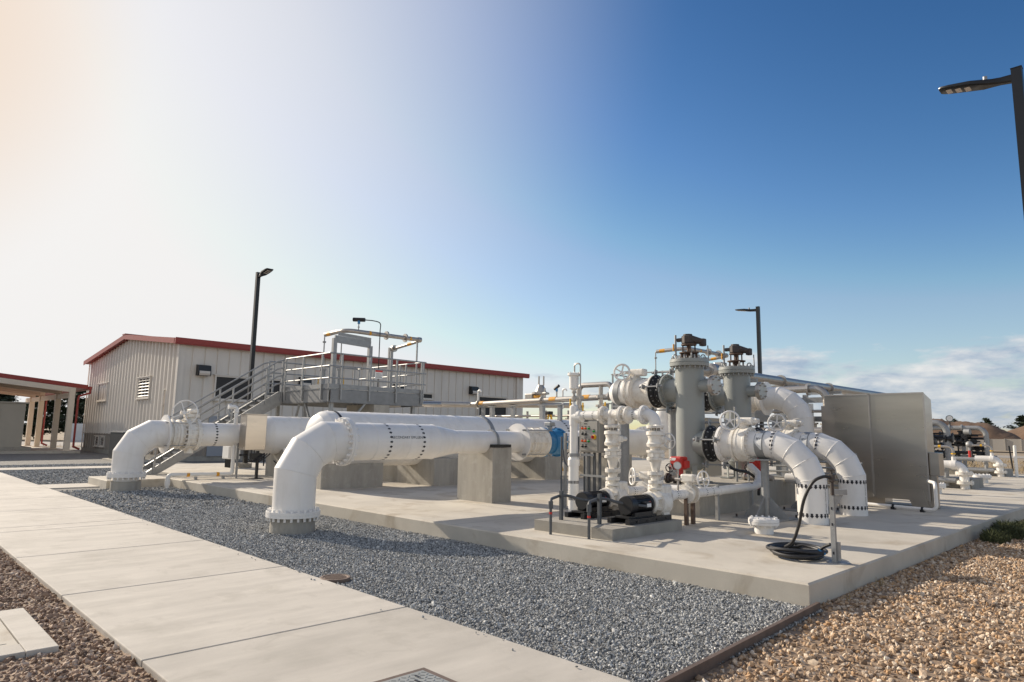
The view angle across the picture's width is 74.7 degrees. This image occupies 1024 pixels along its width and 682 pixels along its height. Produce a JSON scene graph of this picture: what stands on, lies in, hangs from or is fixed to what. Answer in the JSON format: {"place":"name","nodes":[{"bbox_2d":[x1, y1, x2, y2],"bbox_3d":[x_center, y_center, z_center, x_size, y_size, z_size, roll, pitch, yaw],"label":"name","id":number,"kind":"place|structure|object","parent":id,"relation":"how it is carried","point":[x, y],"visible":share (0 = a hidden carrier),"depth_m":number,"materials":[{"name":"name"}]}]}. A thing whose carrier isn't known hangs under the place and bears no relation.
{"place":"outdoors","nodes":[
{"label":"outdoors","id":0,"kind":"place"},
{"bbox_2d":[0,401,30,450],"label":"equipment shed","id":1,"kind":"structure","parent":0,"point":[12,415],"depth_m":39.62,"materials":[{"name":"metal"}]},
{"bbox_2d":[21,441,82,445],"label":"side road","id":2,"kind":"structure","parent":0,"point":[58,443],"depth_m":61.90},
{"bbox_2d":[70,423,84,441],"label":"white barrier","id":3,"kind":"object","parent":2,"relation":"on","point":[79,429],"visible":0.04,"depth_m":70.70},
{"bbox_2d":[102,431,150,461],"bbox_3d":[-18.542,5.076,32.353,1.400,1.430,2.700,9,-11,-44],"label":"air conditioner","id":4,"kind":"object","parent":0,"point":[116,437],"visible":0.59,"depth_m":32.21,"materials":[{"name":"metal"}]},
{"bbox_2d":[0,463,261,513],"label":"grey gravel","id":5,"kind":"structure","parent":0,"point":[62,474],"depth_m":16.34,"materials":[{"name":"gravel"}]},
{"bbox_2d":[0,466,630,681],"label":"pavement","id":6,"kind":"structure","parent":0,"point":[159,603],"depth_m":5.90,"materials":[{"name":"concrete"}]},
{"bbox_2d":[374,667,456,681],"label":"pull box cover","id":7,"kind":"object","parent":6,"relation":"on","point":[423,674],"visible":1,"depth_m":4.38,"materials":[{"name":"metal"}]},
{"bbox_2d":[383,465,396,481],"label":"concrete pier","id":8,"kind":"structure","parent":0,"point":[390,473],"depth_m":18.98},
{"bbox_2d":[0,447,822,681],"bbox_3d":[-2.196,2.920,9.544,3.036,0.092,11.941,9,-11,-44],"label":"grey gravel","id":9,"kind":"structure","parent":0,"point":[239,521],"depth_m":6.99,"materials":[{"name":"gravel"}]},
{"bbox_2d":[110,480,140,490],"bbox_3d":[-10.036,3.836,17.415,0.704,0.405,0.704,9,-11,-44],"label":"pipe footing","id":10,"kind":"object","parent":9,"relation":"on","point":[126,486],"visible":0.55,"depth_m":17.14,"materials":[{"name":"concrete"}]},
{"bbox_2d":[106,400,310,481],"bbox_3d":[-6.359,3.116,21.135,11.155,2.155,1.200,9,-11,-44],"label":"valved pipe","id":11,"kind":"object","parent":10,"relation":"on","point":[189,432],"visible":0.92,"depth_m":18.25,"materials":[{"name":"metal"}]},
{"bbox_2d":[164,404,238,488],"bbox_3d":[-8.603,2.918,18.762,1.895,2.338,0.195,9,-11,-44],"label":"drain line","id":12,"kind":"object","parent":11,"relation":"attached to","point":[195,474],"visible":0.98,"depth_m":19.19,"materials":[{"name":"white plastic"}]},
{"bbox_2d":[269,517,315,534],"bbox_3d":[-3.553,3.043,10.851,0.704,0.405,0.704,9,-11,-44],"label":"pipe footing","id":13,"kind":"object","parent":9,"relation":"on","point":[293,528],"visible":0.43,"depth_m":10.56,"materials":[{"name":"concrete"}]},
{"bbox_2d":[265,417,668,522],"bbox_3d":[0.323,2.562,14.738,11.660,1.835,0.860,9,-11,-44],"label":"effluent pipe","id":14,"kind":"object","parent":13,"relation":"on","point":[308,455],"visible":0.91,"depth_m":11.78,"materials":[{"name":"metal"}]},
{"bbox_2d":[320,574,350,583],"bbox_3d":[-1.940,2.621,7.361,0.330,0.066,0.330,9,-11,-44],"label":"manhole cover","id":15,"kind":"object","parent":9,"relation":"on","point":[339,578],"visible":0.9,"depth_m":7.32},
{"bbox_2d":[0,0,1023,430],"label":"sky","id":16,"kind":"structure","parent":0,"point":[536,188],"materials":[{"name":"blue"}]},
{"bbox_2d":[0,519,1023,681],"bbox_3d":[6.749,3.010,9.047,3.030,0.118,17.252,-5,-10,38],"label":"tan gravel","id":17,"kind":"structure","parent":0,"point":[786,675],"depth_m":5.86,"materials":[{"name":"gravel"}]},
{"bbox_2d":[0,608,58,661],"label":"concrete vault","id":18,"kind":"object","parent":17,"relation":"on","point":[23,633],"visible":0.66,"depth_m":5.12,"materials":[{"name":"concrete"}]},
{"bbox_2d":[658,602,819,681],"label":"steel edging","id":19,"kind":"object","parent":17,"relation":"on","point":[691,672],"visible":0.67,"depth_m":5.05,"materials":[{"name":"metal"}]},
{"bbox_2d":[938,65,1023,214],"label":"street lamp","id":20,"kind":"object","parent":17,"relation":"on","point":[1015,78],"visible":1,"depth_m":10.65,"materials":[{"name":"metal"}]},
{"bbox_2d":[978,519,1023,543],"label":"grass","id":21,"kind":"structure","parent":17,"relation":"on","point":[1000,532],"depth_m":11.32,"materials":[{"name":"plant"}]},
{"bbox_2d":[22,428,1023,473],"bbox_3d":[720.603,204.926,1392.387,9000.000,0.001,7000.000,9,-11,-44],"label":"ground","id":22,"kind":"structure","parent":0,"point":[47,438],"depth_m":70.37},
{"bbox_2d":[0,394,33,424],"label":"conifer","id":23,"kind":"object","parent":22,"relation":"on","point":[6,397],"visible":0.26,"depth_m":77.06,"materials":[{"name":"green plant"}]},
{"bbox_2d":[0,373,91,453],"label":"canopy","id":24,"kind":"object","parent":22,"relation":"on","point":[45,390],"visible":1,"depth_m":41.79,"materials":[{"name":"beige metal"}]},
{"bbox_2d":[8,396,84,439],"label":"conifer","id":25,"kind":"object","parent":22,"relation":"on","point":[51,404],"visible":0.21,"depth_m":75.57,"materials":[{"name":"green plant"}]},
{"bbox_2d":[34,391,87,432],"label":"conifer","id":26,"kind":"object","parent":22,"relation":"on","point":[80,414],"visible":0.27,"depth_m":76.87,"materials":[{"name":"green plant"}]},
{"bbox_2d":[0,549,156,681],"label":"brown gravel","id":27,"kind":"structure","parent":22,"relation":"on","point":[72,659],"depth_m":5.04,"materials":[{"name":"gravel"}]},
{"bbox_2d":[238,268,273,467],"bbox_3d":[-9.457,1.218,24.779,0.480,7.814,1.300,9,-11,-44],"label":"street lamp","id":28,"kind":"object","parent":22,"relation":"on","point":[258,276],"visible":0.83,"depth_m":25.18,"materials":[{"name":"metal"}]},
{"bbox_2d":[81,333,529,460],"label":"metal building","id":29,"kind":"structure","parent":22,"relation":"on","point":[135,380],"depth_m":37.95,"materials":[{"name":"metal"}]},
{"bbox_2d":[95,382,107,401],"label":"vent","id":30,"kind":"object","parent":29,"relation":"in","point":[102,384],"depth_m":42.32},
{"bbox_2d":[196,364,210,375],"bbox_3d":[-15.445,1.467,33.633,0.620,0.570,0.380,9,-11,-44],"label":"wall light","id":31,"kind":"object","parent":29,"relation":"attached to","point":[203,370],"visible":1,"depth_m":33.50,"materials":[{"name":"black metal"}]},
{"bbox_2d":[206,416,224,455],"bbox_3d":[-14.953,4.812,33.930,0.850,2.000,0.045,9,-11,-44],"label":"door","id":32,"kind":"structure","parent":29,"relation":"in","point":[211,450],"depth_m":33.82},
{"bbox_2d":[298,377,311,384],"bbox_3d":[-11.524,2.303,37.405,0.620,0.570,0.380,9,-11,-44],"label":"wall light","id":33,"kind":"object","parent":29,"relation":"attached to","point":[307,382],"visible":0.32,"depth_m":37.30,"materials":[{"name":"black metal"}]},
{"bbox_2d":[469,386,478,394],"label":"wall light","id":34,"kind":"object","parent":29,"relation":"attached to","point":[473,390],"visible":0.77,"depth_m":45.92,"materials":[{"name":"black metal"}]},
{"bbox_2d":[735,306,763,427],"bbox_3d":[10.878,2.237,30.422,0.480,7.624,1.300,9,-11,-44],"label":"street lamp","id":35,"kind":"object","parent":22,"relation":"on","point":[758,331],"visible":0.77,"depth_m":30.41,"materials":[{"name":"metal"}]},
{"bbox_2d":[932,418,1020,438],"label":"soil mound","id":36,"kind":"object","parent":22,"relation":"on","point":[994,432],"visible":0.2,"depth_m":143.60,"materials":[{"name":"soil"}]},
{"bbox_2d":[939,446,1023,470],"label":"wire fence","id":37,"kind":"object","parent":22,"relation":"on","point":[1009,452],"visible":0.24,"depth_m":38.71,"materials":[{"name":"black metal"}]},
{"bbox_2d":[980,417,1000,428],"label":"conifer","id":38,"kind":"object","parent":22,"relation":"on","point":[986,420],"visible":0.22,"depth_m":194.44,"materials":[{"name":"green plant"}]},
{"bbox_2d":[1003,414,1023,428],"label":"conifer","id":39,"kind":"object","parent":22,"relation":"on","point":[1019,420],"visible":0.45,"depth_m":190.29,"materials":[{"name":"green plant"}]},
{"bbox_2d":[88,457,1023,605],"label":"concrete slab","id":40,"kind":"structure","parent":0,"point":[878,542],"depth_m":10.34,"materials":[{"name":"concrete"}]},
{"bbox_2d":[222,446,239,467],"bbox_3d":[-10.273,4.220,24.521,0.420,0.790,0.630,9,-11,-44],"label":"electrical box","id":41,"kind":"object","parent":40,"relation":"on","point":[226,453],"visible":0.69,"depth_m":24.36,"materials":[{"name":"white metal"}]},
{"bbox_2d":[238,414,269,478],"bbox_3d":[-7.374,3.017,19.231,0.838,1.830,0.574,9,-11,-44],"label":"stainless cabinet","id":42,"kind":"object","parent":40,"relation":"on","point":[253,427],"visible":1,"depth_m":19.12,"materials":[{"name":"silver metal"}]},
{"bbox_2d":[265,450,282,475],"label":"concrete pier","id":43,"kind":"structure","parent":40,"relation":"on","point":[270,465],"depth_m":20.39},
{"bbox_2d":[143,352,426,474],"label":"steel platform","id":44,"kind":"structure","parent":40,"relation":"on","point":[343,396],"depth_m":22.32,"materials":[{"name":"metal"}]},
{"bbox_2d":[318,329,421,400],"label":"overhead pipe","id":45,"kind":"object","parent":44,"relation":"attached to","point":[356,340],"visible":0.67,"depth_m":23.04,"materials":[{"name":"metal"}]},
{"bbox_2d":[353,317,380,386],"bbox_3d":[-4.960,0.469,22.802,1.004,2.528,0.348,4,-9,-23],"label":"floodlight","id":46,"kind":"object","parent":45,"relation":"on","point":[358,320],"visible":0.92,"depth_m":22.87,"materials":[{"name":"metal"}]},
{"bbox_2d":[375,370,382,378],"bbox_3d":[-4.390,1.107,22.128,0.280,0.280,0.016,9,-11,-44],"label":"warning sign","id":47,"kind":"object","parent":44,"relation":"attached to","point":[378,374],"visible":1,"depth_m":22.12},
{"bbox_2d":[316,463,382,489],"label":"concrete pier","id":48,"kind":"structure","parent":40,"relation":"on","point":[331,476],"depth_m":16.61,"materials":[{"name":"concrete"}]},
{"bbox_2d":[305,410,617,465],"bbox_3d":[-0.300,3.241,20.571,12.700,1.845,1.702,9,-11,-44],"label":"header pipe","id":49,"kind":"object","parent":48,"relation":"on","point":[476,423],"visible":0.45,"depth_m":18.51,"materials":[{"name":"metal"}]},
{"bbox_2d":[525,376,548,418],"bbox_3d":[0.950,3.112,25.268,0.660,3.560,0.975,9,-11,-44],"label":"relief device","id":50,"kind":"object","parent":49,"relation":"attached to","point":[538,392],"visible":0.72,"depth_m":25.21,"materials":[{"name":"silver metal"}]},
{"bbox_2d":[347,405,389,412],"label":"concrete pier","id":51,"kind":"structure","parent":40,"relation":"on","point":[373,408],"depth_m":22.25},
{"bbox_2d":[396,458,457,485],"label":"concrete pier","id":52,"kind":"structure","parent":40,"relation":"on","point":[437,472],"depth_m":17.96,"materials":[{"name":"concrete"}]},
{"bbox_2d":[457,448,511,503],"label":"concrete pier","id":53,"kind":"structure","parent":40,"relation":"on","point":[485,477],"depth_m":13.83,"materials":[{"name":"concrete"}]},
{"bbox_2d":[487,429,510,447],"bbox_3d":[-0.423,2.051,14.062,0.500,0.388,0.660,9,-11,-44],"label":"pipe strap","id":54,"kind":"object","parent":53,"relation":"on","point":[498,445],"visible":0.63,"depth_m":13.85,"materials":[{"name":"metal"}]},
{"bbox_2d":[390,388,611,471],"bbox_3d":[0.709,3.247,25.127,8.991,3.245,6.734,-2,-8,22],"label":"pipe rack","id":55,"kind":"object","parent":40,"relation":"on","point":[549,402],"visible":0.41,"depth_m":24.89,"materials":[{"name":"silver metal"}]},
{"bbox_2d":[576,381,611,423],"bbox_3d":[2.316,1.754,19.013,0.380,1.173,1.458,9,-11,-44],"label":"pipe loop","id":56,"kind":"object","parent":55,"relation":"attached to","point":[600,385],"visible":0.59,"depth_m":18.97,"materials":[{"name":"silver metal"}]},
{"bbox_2d":[511,456,560,479],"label":"concrete pier","id":57,"kind":"structure","parent":40,"relation":"on","point":[546,468],"depth_m":21.05,"materials":[{"name":"concrete"}]},
{"bbox_2d":[560,433,578,508],"bbox_3d":[1.114,2.472,12.759,0.160,1.430,0.428,9,-11,-44],"label":"meter post","id":58,"kind":"object","parent":40,"relation":"on","point":[563,474],"visible":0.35,"depth_m":12.84,"materials":[{"name":"metal"}]},
{"bbox_2d":[548,491,596,534],"bbox_3d":[0.900,2.525,10.007,1.245,0.570,0.264,9,-11,-44],"label":"motor conduit","id":59,"kind":"object","parent":40,"relation":"on","point":[561,495],"visible":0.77,"depth_m":9.93,"materials":[{"name":"grey metal"}]},
{"bbox_2d":[568,363,593,510],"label":"upright pipe","id":60,"kind":"object","parent":40,"relation":"on","point":[573,465],"visible":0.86,"depth_m":11.49,"materials":[{"name":"white metal"}]},
{"bbox_2d":[580,420,608,491],"bbox_3d":[1.610,2.390,13.159,0.414,1.718,0.630,9,-11,-44],"label":"control panel","id":61,"kind":"object","parent":40,"relation":"on","point":[593,437],"visible":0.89,"depth_m":13.13,"materials":[{"name":"metal"}]},
{"bbox_2d":[581,421,597,450],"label":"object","id":62,"kind":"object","parent":61,"relation":"in","point":[592,445],"depth_m":13.13,"materials":[{"name":"metal"}]},
{"bbox_2d":[534,516,681,540],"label":"pump plinth","id":63,"kind":"structure","parent":40,"relation":"on","point":[577,526],"depth_m":9.54,"materials":[{"name":"concrete"}]},
{"bbox_2d":[565,481,628,518],"bbox_3d":[1.382,2.493,10.615,1.220,0.515,0.430,9,-11,-44],"label":"pump","id":64,"kind":"object","parent":63,"relation":"on","point":[616,493],"visible":0.7,"depth_m":10.48,"materials":[{"name":"black metal"}]},
{"bbox_2d":[604,425,626,485],"bbox_3d":[1.705,1.865,10.951,0.401,0.971,0.278,1,-8,-2],"label":"pump riser","id":65,"kind":"object","parent":64,"relation":"on","point":[614,439],"visible":1,"depth_m":10.87,"materials":[{"name":"metal"}]},
{"bbox_2d":[628,467,700,495],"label":"suction pipe","id":66,"kind":"object","parent":64,"relation":"attached to","point":[640,487],"visible":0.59,"depth_m":11.40,"materials":[{"name":"metal"}]},
{"bbox_2d":[607,484,672,525],"bbox_3d":[1.956,2.422,10.034,1.220,0.515,0.430,9,-11,-44],"label":"pump","id":67,"kind":"object","parent":63,"relation":"on","point":[659,504],"visible":0.98,"depth_m":9.88,"materials":[{"name":"black metal"}]},
{"bbox_2d":[646,425,675,489],"bbox_3d":[2.296,1.798,10.397,0.455,0.971,0.297,5,-9,-28],"label":"pump riser","id":68,"kind":"object","parent":67,"relation":"on","point":[658,439],"visible":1,"depth_m":10.29,"materials":[{"name":"white paint"}]},
{"bbox_2d":[575,405,660,424],"bbox_3d":[1.716,1.215,10.973,0.300,0.305,1.638,9,-11,-44],"label":"pump header","id":69,"kind":"object","parent":68,"relation":"on","point":[643,414],"visible":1,"depth_m":10.80,"materials":[{"name":"white metal"}]},
{"bbox_2d":[591,454,631,490],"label":"concrete pier","id":70,"kind":"structure","parent":40,"relation":"on","point":[603,466],"depth_m":16.62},
{"bbox_2d":[587,494,646,538],"bbox_3d":[1.433,2.474,9.574,1.165,0.570,0.331,6,-9,-33],"label":"motor conduit","id":71,"kind":"object","parent":40,"relation":"on","point":[599,498],"visible":0.98,"depth_m":9.56,"materials":[{"name":"grey metal"}]},
{"bbox_2d":[618,423,629,485],"bbox_3d":[2.359,2.406,14.172,0.500,1.984,0.500,9,-11,-44],"label":"pipe stand","id":72,"kind":"object","parent":40,"relation":"on","point":[623,465],"visible":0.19,"depth_m":14.07,"materials":[{"name":"metal"}]},
{"bbox_2d":[668,411,676,475],"bbox_3d":[3.751,2.615,15.521,0.500,1.984,0.500,9,-11,-44],"label":"pipe stand","id":73,"kind":"object","parent":40,"relation":"on","point":[672,424],"visible":0.27,"depth_m":15.49,"materials":[{"name":"metal"}]},
{"bbox_2d":[666,373,722,415],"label":"inlet pipe","id":74,"kind":"object","parent":73,"relation":"on","point":[707,407],"visible":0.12,"depth_m":14.88,"materials":[{"name":"white metal"}]},
{"bbox_2d":[629,475,795,516],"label":"vessel plinth","id":75,"kind":"structure","parent":40,"relation":"on","point":[782,491],"depth_m":12.85,"materials":[{"name":"concrete"}]},
{"bbox_2d":[658,334,721,482],"bbox_3d":[3.521,1.291,13.146,0.857,2.885,1.138,9,-11,-44],"label":"strainer vessel","id":76,"kind":"object","parent":75,"relation":"on","point":[686,388],"visible":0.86,"depth_m":12.97,"materials":[{"name":"grey paint"}]},
{"bbox_2d":[609,363,713,420],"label":"inlet pipe","id":77,"kind":"object","parent":76,"relation":"attached to","point":[633,389],"visible":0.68,"depth_m":13.94,"materials":[{"name":"white metal"}]},
{"bbox_2d":[708,344,767,478],"bbox_3d":[4.913,1.500,14.496,0.857,2.885,1.138,9,-11,-44],"label":"strainer vessel","id":78,"kind":"object","parent":75,"relation":"on","point":[738,391],"visible":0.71,"depth_m":14.36,"materials":[{"name":"grey paint"}]},
{"bbox_2d":[734,407,749,481],"bbox_3d":[4.618,2.070,13.480,0.361,1.480,0.047,5,-9,-25],"label":"thin standpipe","id":79,"kind":"object","parent":75,"relation":"on","point":[736,462],"visible":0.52,"depth_m":13.44,"materials":[{"name":"metal"}]},
{"bbox_2d":[742,460,774,481],"bbox_3d":[4.976,2.616,13.628,0.312,0.510,0.640,9,-11,-44],"label":"red actuator","id":80,"kind":"object","parent":75,"relation":"on","point":[757,464],"visible":0.27,"depth_m":13.57,"materials":[{"name":"paint"}]},
{"bbox_2d":[671,463,760,524],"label":"suction pipe","id":81,"kind":"object","parent":40,"relation":"on","point":[687,493],"visible":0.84,"depth_m":10.91,"materials":[{"name":"metal"}]},
{"bbox_2d":[669,458,681,490],"bbox_3d":[2.606,2.170,10.683,0.110,0.594,0.186,32,-32,-75],"label":"gauge assembly","id":82,"kind":"object","parent":81,"relation":"attached to","point":[677,465],"visible":0.99,"depth_m":10.70,"materials":[{"name":"silver metal"}]},
{"bbox_2d":[664,456,692,483],"bbox_3d":[3.098,2.412,12.446,0.312,0.530,0.640,9,-11,-44],"label":"red actuator","id":83,"kind":"object","parent":81,"relation":"attached to","point":[685,465],"visible":0.71,"depth_m":12.43,"materials":[{"name":"paint"}]},
{"bbox_2d":[726,462,759,495],"bbox_3d":[4.364,2.577,12.791,0.821,0.723,0.071,3,-8,-15],"label":"drain hose","id":84,"kind":"object","parent":81,"relation":"attached to","point":[746,472],"visible":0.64,"depth_m":12.81,"materials":[{"name":"rubber"}]},
{"bbox_2d":[748,515,779,534],"bbox_3d":[3.740,2.737,9.966,0.440,0.252,0.440,9,-11,-44],"label":"flanged stub","id":85,"kind":"object","parent":40,"relation":"on","point":[763,525],"visible":1,"depth_m":9.84,"materials":[{"name":"white paint"}]},
{"bbox_2d":[733,461,797,522],"bbox_3d":[4.486,2.622,11.873,0.840,1.001,0.840,9,-11,-44],"label":"pipe stand","id":86,"kind":"object","parent":40,"relation":"on","point":[765,505],"visible":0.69,"depth_m":11.80,"materials":[{"name":"metal"}]},
{"bbox_2d":[692,410,828,524],"bbox_3d":[4.447,2.195,11.979,0.922,1.897,2.234,9,-11,-44],"label":"outlet pipe","id":87,"kind":"object","parent":86,"relation":"on","point":[742,442],"visible":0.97,"depth_m":11.69,"materials":[{"name":"metal"}]},
{"bbox_2d":[724,394,832,475],"bbox_3d":[7.438,2.739,18.083,0.455,2.560,3.510,9,-11,-44],"label":"instrument rack","id":88,"kind":"object","parent":40,"relation":"on","point":[760,415],"visible":0.08,"depth_m":18.26,"materials":[{"name":"metal"}]},
{"bbox_2d":[751,382,813,500],"bbox_3d":[6.141,2.329,15.846,0.800,2.740,1.935,9,-11,-44],"label":"bypass pipe","id":89,"kind":"object","parent":40,"relation":"on","point":[790,405],"visible":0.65,"depth_m":15.47,"materials":[{"name":"metal"}]},
{"bbox_2d":[754,383,828,494],"bbox_3d":[7.154,2.494,17.275,0.660,2.815,2.903,9,-11,-44],"label":"cross pipe","id":90,"kind":"object","parent":40,"relation":"on","point":[808,389],"visible":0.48,"depth_m":17.11,"materials":[{"name":"silver metal"}]},
{"bbox_2d":[724,453,862,486],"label":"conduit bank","id":91,"kind":"structure","parent":40,"relation":"on","point":[791,472],"depth_m":14.88,"materials":[{"name":"metal"}]},
{"bbox_2d":[704,362,882,475],"bbox_3d":[10.903,3.056,23.097,17.810,3.410,1.000,9,-11,-44],"label":"pipe","id":92,"kind":"object","parent":40,"relation":"on","point":[772,380],"visible":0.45,"depth_m":20.63,"materials":[{"name":"silver metal"}]},
{"bbox_2d":[766,475,830,560],"bbox_3d":[3.407,2.086,8.068,0.680,0.986,0.714,0,-8,7],"label":"garden hose","id":93,"kind":"object","parent":40,"relation":"on","point":[793,549],"visible":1,"depth_m":7.83,"materials":[{"name":"rubber"}]},
{"bbox_2d":[782,501,839,513],"bbox_3d":[5.870,2.830,13.216,0.840,1.001,0.840,9,-11,-44],"label":"pipe stand","id":94,"kind":"object","parent":40,"relation":"on","point":[793,507],"visible":0.18,"depth_m":13.14,"materials":[{"name":"metal"}]},
{"bbox_2d":[752,414,867,515],"bbox_3d":[5.824,2.404,13.329,0.922,1.897,2.214,9,-11,-44],"label":"outlet pipe","id":95,"kind":"object","parent":94,"relation":"on","point":[840,457],"visible":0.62,"depth_m":12.67,"materials":[{"name":"metal"}]},
{"bbox_2d":[826,469,850,564],"bbox_3d":[3.746,2.020,7.759,0.260,1.053,0.260,9,-11,-44],"label":"hose post","id":96,"kind":"object","parent":40,"relation":"on","point":[835,496],"visible":1,"depth_m":7.74,"materials":[{"name":"metal"}]},
{"bbox_2d":[821,392,944,508],"bbox_3d":[8.265,2.401,15.002,0.720,2.417,2.345,9,-11,-44],"label":"stainless box","id":97,"kind":"object","parent":40,"relation":"on","point":[887,438],"visible":0.87,"depth_m":14.58,"materials":[{"name":"metal"}]},
{"bbox_2d":[868,479,938,511],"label":"floor pipe","id":98,"kind":"object","parent":40,"relation":"on","point":[921,509],"visible":0.79,"depth_m":13.31,"materials":[{"name":"white plastic"}]},
{"bbox_2d":[932,420,983,488],"bbox_3d":[12.863,3.342,21.522,1.830,2.500,3.428,9,-11,-44],"label":"filter skid","id":99,"kind":"object","parent":40,"relation":"on","point":[962,480],"visible":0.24,"depth_m":20.16,"materials":[{"name":"metal"}]},
{"bbox_2d":[933,415,1012,476],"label":"pipes","id":100,"kind":"object","parent":40,"relation":"on","point":[964,437],"visible":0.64,"depth_m":28.09,"materials":[{"name":"metal"}]},
{"bbox_2d":[972,473,991,482],"bbox_3d":[16.042,4.688,22.897,0.550,0.312,0.550,9,-11,-44],"label":"flanged stub","id":101,"kind":"object","parent":40,"relation":"on","point":[986,477],"visible":0.78,"depth_m":22.73,"materials":[{"name":"white paint"}]},
{"bbox_2d":[1013,445,1018,476],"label":"marker pipe","id":102,"kind":"object","parent":40,"relation":"on","point":[1015,461],"visible":0.93,"depth_m":26.91,"materials":[{"name":"white plastic"}]},
{"bbox_2d":[611,370,723,412],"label":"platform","id":103,"kind":"structure","parent":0,"point":[721,410],"depth_m":26.81,"materials":[{"name":"metal"}]},
{"bbox_2d":[654,347,728,374],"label":"overhead pipe","id":104,"kind":"object","parent":103,"relation":"on","point":[717,353],"visible":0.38,"depth_m":26.85,"materials":[{"name":"metal"}]},
{"bbox_2d":[683,418,721,476],"bbox_3d":[5.082,3.090,18.543,0.815,1.910,1.100,9,-11,-44],"label":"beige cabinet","id":105,"kind":"object","parent":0,"point":[711,470],"visible":0.11,"depth_m":18.14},
{"bbox_2d":[784,473,828,505],"bbox_3d":[6.182,3.110,13.949,0.400,0.658,0.948,9,-11,-44],"label":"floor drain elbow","id":106,"kind":"object","parent":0,"point":[789,478],"visible":0.06,"depth_m":14.18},
{"bbox_2d":[935,438,1023,450],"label":"boundary wall","id":107,"kind":"structure","parent":0,"point":[999,444],"depth_m":121.84,"materials":[{"name":"concrete"}]},
{"bbox_2d":[962,460,1023,473],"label":"dry grass","id":108,"kind":"structure","parent":0,"point":[978,465],"depth_m":42.36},
{"bbox_2d":[1007,426,1023,439],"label":"soil mound","id":109,"kind":"object","parent":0,"point":[1019,432],"visible":0.12,"depth_m":155.99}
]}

